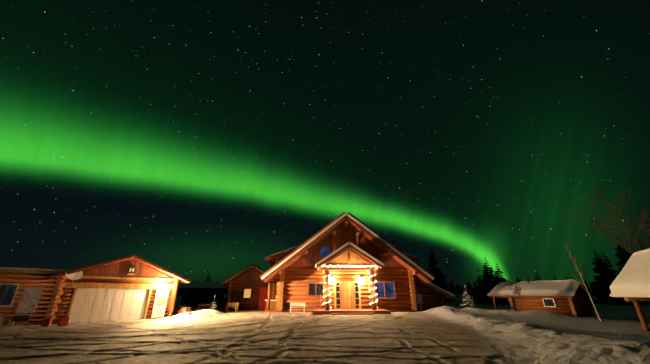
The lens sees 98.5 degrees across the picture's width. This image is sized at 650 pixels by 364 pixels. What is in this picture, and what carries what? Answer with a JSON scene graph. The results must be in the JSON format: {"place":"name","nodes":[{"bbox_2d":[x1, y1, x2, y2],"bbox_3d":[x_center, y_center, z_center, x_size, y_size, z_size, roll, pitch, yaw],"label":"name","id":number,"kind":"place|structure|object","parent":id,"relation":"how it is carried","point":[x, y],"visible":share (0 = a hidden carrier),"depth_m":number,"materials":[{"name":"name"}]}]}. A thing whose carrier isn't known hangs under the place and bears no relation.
{"place":"outdoors","nodes":[
{"label":"outdoors","id":0,"kind":"place"},
{"bbox_2d":[0,254,190,324],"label":"garage","id":1,"kind":"structure","parent":0,"point":[133,287],"depth_m":18.97,"materials":[{"name":"brown wood"}]},
{"bbox_2d":[174,305,191,315],"bbox_3d":[-11.306,10.231,22.284,2.050,0.753,0.900,-16,-27,35],"label":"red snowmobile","id":2,"kind":"object","parent":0,"point":[181,308],"visible":0.54,"depth_m":22.01,"materials":[{"name":"brown plastic"}]},
{"bbox_2d":[169,309,215,315],"bbox_3d":[-9.737,9.612,20.550,3.271,0.447,2.042,1,-22,-2],"label":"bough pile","id":3,"kind":"object","parent":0,"point":[190,312],"visible":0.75,"depth_m":20.25,"materials":[{"name":"snow"}]},
{"bbox_2d":[178,281,226,306],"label":"dark shed","id":4,"kind":"structure","parent":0,"point":[195,293],"depth_m":41.78,"materials":[{"name":"brown wood"}]},
{"bbox_2d":[0,295,649,363],"bbox_3d":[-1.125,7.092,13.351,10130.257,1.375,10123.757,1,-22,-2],"label":"snow ground","id":5,"kind":"structure","parent":0,"point":[453,332],"depth_m":11.07,"materials":[{"name":"white snow"}]},
{"bbox_2d":[10,314,31,325],"bbox_3d":[-17.369,7.888,15.954,0.760,0.602,0.500,18,-28,-38],"label":"bench","id":6,"kind":"object","parent":5,"relation":"on","point":[22,317],"visible":0.94,"depth_m":15.87,"materials":[{"name":"brown wood"}]},
{"bbox_2d":[41,316,52,326],"bbox_3d":[-15.844,7.932,15.963,0.378,0.534,0.198,7,-23,-18],"label":"red jerry can","id":7,"kind":"object","parent":5,"relation":"on","point":[47,321],"visible":1,"depth_m":15.89,"materials":[{"name":"brown plastic"}]},
{"bbox_2d":[57,314,69,325],"bbox_3d":[-15.123,7.988,16.206,0.230,0.615,0.444,-13,-25,28],"label":"red jerry can","id":8,"kind":"object","parent":5,"relation":"on","point":[62,321],"visible":1,"depth_m":16.12,"materials":[{"name":"brown plastic"}]},
{"bbox_2d":[197,304,211,309],"bbox_3d":[-10.960,11.555,25.492,1.200,0.840,0.460,6,-23,-16],"label":"bench","id":9,"kind":"object","parent":5,"relation":"on","point":[203,305],"visible":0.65,"depth_m":25.71,"materials":[{"name":"brown wood"}]},
{"bbox_2d":[225,302,238,311],"bbox_3d":[-8.678,11.675,26.065,1.100,0.840,0.460,-3,-22,8],"label":"bench","id":10,"kind":"object","parent":5,"relation":"on","point":[234,304],"visible":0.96,"depth_m":26.29,"materials":[{"name":"brown wood"}]},
{"bbox_2d":[220,263,272,310],"bbox_3d":[-8.467,12.355,32.933,6.499,4.780,7.636,4,-22,-9],"label":"cabin","id":11,"kind":"object","parent":5,"relation":"on","point":[247,287],"visible":0.69,"depth_m":30.08,"materials":[{"name":"brown wood"}]},
{"bbox_2d":[265,300,276,309],"bbox_3d":[-4.647,11.781,26.732,2.150,1.000,0.700,3,-22,-6],"label":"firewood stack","id":12,"kind":"object","parent":5,"relation":"on","point":[271,306],"visible":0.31,"depth_m":26.49,"materials":[{"name":"brown wood"}]},
{"bbox_2d":[290,302,304,312],"bbox_3d":[-2.341,10.683,23.779,1.300,0.840,0.460,1,-22,-2],"label":"white bench","id":13,"kind":"object","parent":5,"relation":"on","point":[297,304],"visible":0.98,"depth_m":24.04,"materials":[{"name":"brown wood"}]},
{"bbox_2d":[210,286,476,309],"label":"small fir trees","id":14,"kind":"object","parent":5,"relation":"on","point":[466,300],"visible":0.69,"depth_m":23.77,"materials":[{"name":"white plant"}]},
{"bbox_2d":[260,212,454,314],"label":"lodge","id":15,"kind":"structure","parent":5,"relation":"on","point":[344,263],"depth_m":25.52,"materials":[{"name":"brown wood"}]},
{"bbox_2d":[176,277,599,295],"bbox_3d":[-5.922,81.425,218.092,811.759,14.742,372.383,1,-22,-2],"label":"treeline","id":16,"kind":"object","parent":5,"relation":"on","point":[459,291],"visible":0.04,"depth_m":232.49,"materials":[{"name":"green plant"}]},
{"bbox_2d":[205,235,649,304],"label":"conifer trees","id":17,"kind":"object","parent":5,"relation":"on","point":[605,278],"visible":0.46,"depth_m":58.27,"materials":[{"name":"green plant"}]},
{"bbox_2d":[509,285,520,311],"bbox_3d":[14.340,8.612,20.758,1.078,1.897,0.633,4,-22,-11],"label":"shrub","id":18,"kind":"object","parent":5,"relation":"on","point":[516,289],"visible":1,"depth_m":20.82,"materials":[{"name":"brown plant"}]},
{"bbox_2d":[487,276,594,316],"bbox_3d":[18.230,9.786,23.968,5.186,3.334,6.183,16,-27,-34],"label":"cabin","id":19,"kind":"object","parent":5,"relation":"on","point":[568,297],"visible":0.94,"depth_m":22.29,"materials":[{"name":"brown wood"}]},
{"bbox_2d":[565,244,601,320],"bbox_3d":[16.645,6.393,18.195,0.803,4.864,1.014,1,-22,-2],"label":"birch tree","id":20,"kind":"object","parent":5,"relation":"on","point":[584,284],"visible":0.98,"depth_m":18.15,"materials":[{"name":"brown plant"}]},
{"bbox_2d":[564,180,649,255],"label":"bare tree","id":21,"kind":"object","parent":5,"relation":"on","point":[642,224],"visible":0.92,"depth_m":21.60,"materials":[{"name":"brown plant"}]},
{"bbox_2d":[609,249,649,330],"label":"shelter","id":22,"kind":"object","parent":5,"relation":"on","point":[631,282],"visible":1,"depth_m":13.32,"materials":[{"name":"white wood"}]},
{"bbox_2d":[0,0,649,291],"label":"sky","id":23,"kind":"structure","parent":0,"point":[193,139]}
]}

